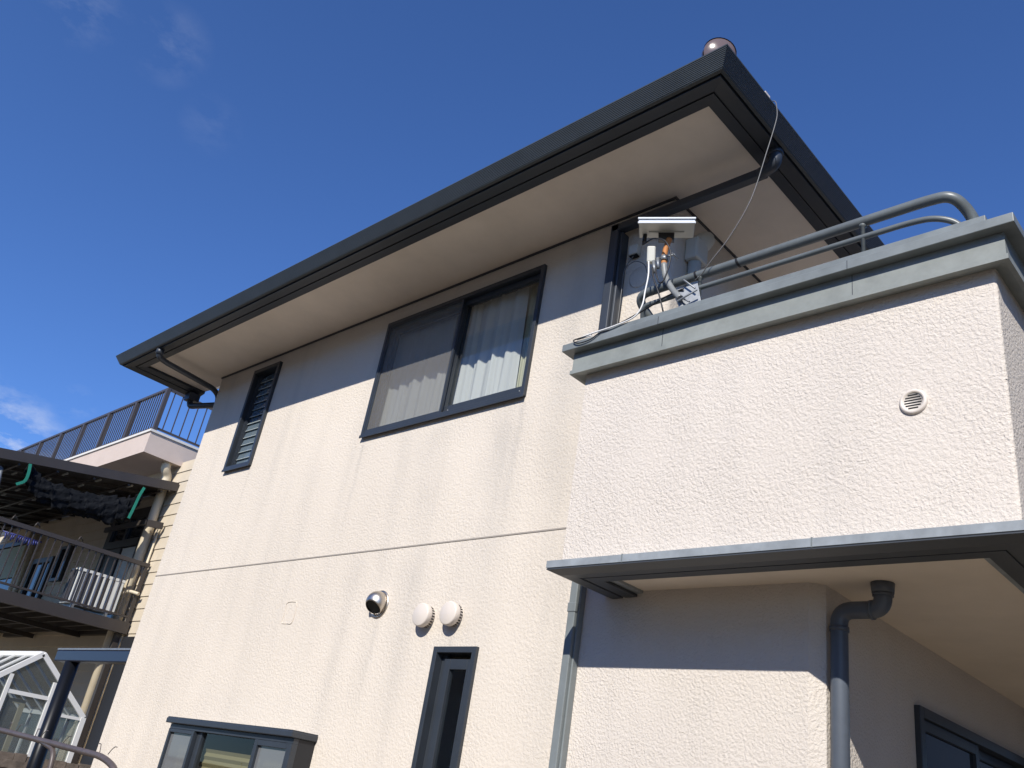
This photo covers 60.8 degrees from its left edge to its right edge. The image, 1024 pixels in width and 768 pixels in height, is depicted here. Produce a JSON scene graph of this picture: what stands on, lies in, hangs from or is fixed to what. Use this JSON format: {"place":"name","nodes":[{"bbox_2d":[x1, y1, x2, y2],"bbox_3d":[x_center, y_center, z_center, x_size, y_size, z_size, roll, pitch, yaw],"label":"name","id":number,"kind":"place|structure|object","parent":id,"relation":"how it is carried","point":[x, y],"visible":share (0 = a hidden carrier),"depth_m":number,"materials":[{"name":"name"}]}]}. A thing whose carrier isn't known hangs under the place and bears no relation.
{"place":"outdoors","nodes":[
{"label":"outdoors","id":0,"kind":"place"},
{"bbox_2d":[0,387,212,764],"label":"neighbour house","id":1,"kind":"structure","parent":0,"point":[152,451],"depth_m":18.35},
{"bbox_2d":[0,539,27,589],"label":"sliding door","id":2,"kind":"structure","parent":1,"relation":"in","point":[16,546],"depth_m":22.74,"materials":[{"name":"glass"}]},
{"bbox_2d":[2,556,57,637],"bbox_3d":[-11.449,5.065,20.737,1.300,1.880,0.120,-15,-36,41],"label":"neighbour window","id":3,"kind":"structure","parent":1,"relation":"in","point":[42,562],"depth_m":20.83,"materials":[{"name":"blue glass"}]},
{"bbox_2d":[48,545,74,581],"bbox_3d":[-10.431,4.176,20.237,0.570,0.830,0.120,-15,-36,41],"label":"neighbour window","id":4,"kind":"structure","parent":1,"relation":"in","point":[64,566],"depth_m":20.19,"materials":[{"name":"glass"}]},
{"bbox_2d":[0,514,149,763],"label":"raised deck","id":5,"kind":"structure","parent":1,"relation":"attached to","point":[22,615],"depth_m":16.08,"materials":[{"name":"brown metal"}]},
{"bbox_2d":[3,530,41,545],"bbox_3d":[-8.843,2.804,15.702,0.064,0.152,0.700,-15,-36,41],"label":"peg hanger","id":6,"kind":"object","parent":5,"relation":"attached to","point":[18,536],"visible":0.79,"depth_m":15.69,"materials":[{"name":"purple plastic"}]},
{"bbox_2d":[59,567,125,616],"bbox_3d":[-7.932,3.965,16.447,0.408,0.770,0.912,-15,-36,41],"label":"air conditioner","id":7,"kind":"object","parent":5,"relation":"on","point":[93,589],"visible":0.84,"depth_m":16.31,"materials":[{"name":"white metal"}]},
{"bbox_2d":[120,590,139,595],"bbox_3d":[-7.332,4.003,16.680,0.510,0.131,0.092,-3,-29,25],"label":"refrigerant hose","id":8,"kind":"object","parent":7,"relation":"attached to","point":[132,592],"visible":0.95,"depth_m":16.62,"materials":[{"name":"beige plastic"}]},
{"bbox_2d":[0,448,178,532],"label":"patio roof","id":9,"kind":"structure","parent":1,"relation":"attached to","point":[22,504],"depth_m":17.43,"materials":[{"name":"brown metal"}]},
{"bbox_2d":[0,466,2,482],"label":"laundry arm","id":10,"kind":"object","parent":9,"relation":"attached to","point":[1,470],"visible":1,"depth_m":15.48},
{"bbox_2d":[23,464,142,526],"bbox_3d":[-8.021,2.078,16.257,0.252,0.876,2.170,-15,-36,41],"label":"shade net","id":11,"kind":"object","parent":9,"relation":"hanging from","point":[104,509],"visible":0.95,"depth_m":16.15,"materials":[{"name":"black fabric"}]},
{"bbox_2d":[16,464,31,484],"bbox_3d":[-8.652,1.611,15.474,0.023,0.444,0.165,-15,-36,41],"label":"strap","id":12,"kind":"object","parent":11,"relation":"attached to","point":[27,475],"visible":1,"depth_m":15.49,"materials":[{"name":"teal"}]},
{"bbox_2d":[127,487,144,518],"bbox_3d":[-7.245,2.291,16.829,0.023,0.669,0.139,-15,-36,41],"label":"strap","id":13,"kind":"object","parent":11,"relation":"attached to","point":[135,503],"visible":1,"depth_m":16.80,"materials":[{"name":"teal"}]},
{"bbox_2d":[0,0,1023,458],"label":"sky","id":14,"kind":"structure","parent":0,"point":[162,161],"materials":[{"name":"blue"}]},
{"label":"ground","id":15,"kind":"structure","parent":0,"visible":0},
{"bbox_2d":[0,651,85,762],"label":"greenhouse","id":16,"kind":"object","parent":15,"relation":"on","point":[11,661],"visible":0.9,"depth_m":10.86,"materials":[{"name":"white paint"}]},
{"bbox_2d":[0,697,25,751],"bbox_3d":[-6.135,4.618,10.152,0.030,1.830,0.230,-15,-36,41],"label":"door","id":17,"kind":"structure","parent":16,"relation":"in","point":[8,700],"depth_m":10.46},
{"bbox_2d":[0,751,90,767],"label":"board fence","id":18,"kind":"object","parent":15,"relation":"on","point":[13,760],"visible":0.58,"depth_m":9.52,"materials":[{"name":"brown wood"}]},
{"bbox_2d":[0,722,116,767],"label":"iron rail","id":19,"kind":"object","parent":15,"relation":"on","point":[50,745],"visible":1,"depth_m":5.64,"materials":[{"name":"brown metal"}]},
{"bbox_2d":[26,648,130,767],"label":"carport","id":20,"kind":"object","parent":15,"relation":"on","point":[71,659],"visible":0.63,"depth_m":9.17,"materials":[{"name":"black paint"}]},
{"bbox_2d":[91,37,1023,767],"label":"house","id":21,"kind":"structure","parent":15,"relation":"on","point":[763,507],"depth_m":4.85,"materials":[{"name":"paint"}]},
{"bbox_2d":[198,748,250,767],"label":"pleated blind","id":22,"kind":"object","parent":21,"relation":"attached to","point":[211,758],"visible":0.35,"depth_m":6.16,"materials":[{"name":"yellow fabric"}]},
{"bbox_2d":[157,716,317,767],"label":"bay window","id":23,"kind":"structure","parent":21,"relation":"in","point":[186,738],"depth_m":5.91,"materials":[{"name":"black metal"}]},
{"bbox_2d":[221,361,282,471],"bbox_3d":[-2.434,0.334,8.347,0.477,1.088,0.150,-15,-36,41],"label":"louvre window","id":24,"kind":"structure","parent":21,"relation":"in","point":[242,431],"depth_m":8.38,"materials":[{"name":"black metal"}]},
{"bbox_2d":[378,315,457,426],"bbox_3d":[-0.798,0.086,6.842,0.762,1.400,0.066,-15,-36,41],"label":"curtain","id":25,"kind":"object","parent":21,"relation":"hanging from","point":[417,378],"visible":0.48,"depth_m":6.90,"materials":[{"name":"white fabric"}]},
{"bbox_2d":[411,646,478,767],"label":"narrow window","id":26,"kind":"structure","parent":21,"relation":"in","point":[429,735],"depth_m":5.04,"materials":[{"name":"black metal"}]},
{"bbox_2d":[359,264,546,437],"bbox_3d":[-0.440,-0.185,6.523,1.746,1.051,0.134,-15,-36,41],"label":"window","id":27,"kind":"structure","parent":21,"relation":"in","point":[462,305],"depth_m":6.55,"materials":[{"name":"black metal"}]},
{"bbox_2d":[452,286,529,404],"bbox_3d":[-0.240,-0.065,6.340,0.772,1.400,0.068,-15,-36,41],"label":"curtain","id":28,"kind":"object","parent":21,"relation":"hanging from","point":[490,360],"visible":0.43,"depth_m":6.38,"materials":[{"name":"white fabric"}]},
{"bbox_2d":[516,283,538,386],"bbox_3d":[0.143,-0.142,6.050,0.262,1.400,0.034,-15,-36,41],"label":"drape","id":29,"kind":"object","parent":21,"relation":"hanging from","point":[527,333],"visible":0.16,"depth_m":6.24,"materials":[{"name":"beige fabric"}]},
{"bbox_2d":[573,329,610,343],"bbox_3d":[0.424,-0.253,4.688,0.240,0.049,0.016,-12,-33,37],"label":"cable","id":30,"kind":"object","parent":21,"relation":"attached to","point":[588,335],"visible":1,"depth_m":4.70,"materials":[{"name":"black plastic"}]},
{"bbox_2d":[617,256,633,323],"bbox_3d":[0.677,-0.472,5.383,0.081,0.763,0.029,-15,-36,41],"label":"cable","id":31,"kind":"object","parent":21,"relation":"attached to","point":[621,289],"visible":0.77,"depth_m":5.45,"materials":[{"name":"grey plastic"}]},
{"bbox_2d":[624,261,647,272],"bbox_3d":[0.768,-0.720,5.438,0.176,0.101,0.027,-10,-33,35],"label":"cable","id":32,"kind":"object","parent":21,"relation":"attached to","point":[636,261],"visible":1,"depth_m":5.44,"materials":[{"name":"grey plastic"}]},
{"bbox_2d":[620,288,683,322],"bbox_3d":[0.692,-0.361,4.611,0.504,0.174,0.046,-14,-35,40],"label":"cable","id":33,"kind":"object","parent":21,"relation":"attached to","point":[651,305],"visible":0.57,"depth_m":4.61,"materials":[{"name":"black plastic"}]},
{"bbox_2d":[638,217,700,306],"bbox_3d":[0.830,-0.626,4.612,0.363,0.579,0.224,4,-27,12],"label":"panel antenna","id":34,"kind":"object","parent":21,"relation":"attached to","point":[668,229],"visible":0.92,"depth_m":4.67,"materials":[{"name":"grey plastic"}]},
{"bbox_2d":[578,261,648,339],"bbox_3d":[0.546,-0.451,4.719,0.440,0.398,0.023,-13,-34,39],"label":"cable","id":35,"kind":"object","parent":34,"relation":"hanging from","point":[634,316],"visible":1,"depth_m":4.61,"materials":[{"name":"white plastic"}]},
{"bbox_2d":[642,238,671,283],"bbox_3d":[0.757,-0.659,4.644,0.030,0.334,0.217,29,-32,-34],"label":"cable","id":36,"kind":"object","parent":34,"relation":"attached to","point":[665,241],"visible":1,"depth_m":4.59,"materials":[{"name":"black plastic"}]},
{"bbox_2d":[652,267,663,311],"bbox_3d":[0.756,-0.491,4.541,0.101,0.318,0.025,-11,-33,36],"label":"cable","id":37,"kind":"object","parent":34,"relation":"attached to","point":[657,289],"visible":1,"depth_m":4.53,"materials":[{"name":"black plastic"}]},
{"bbox_2d":[694,101,777,280],"bbox_3d":[1.213,-1.055,4.629,0.449,1.106,0.126,-15,-36,41],"label":"cable","id":38,"kind":"object","parent":21,"relation":"hanging from","point":[750,199],"visible":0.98,"depth_m":4.46,"materials":[{"name":"grey plastic"}]},
{"bbox_2d":[914,705,1023,767],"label":"side window","id":39,"kind":"structure","parent":21,"relation":"in","point":[940,742],"depth_m":4.53,"materials":[{"name":"black metal"}]}
]}

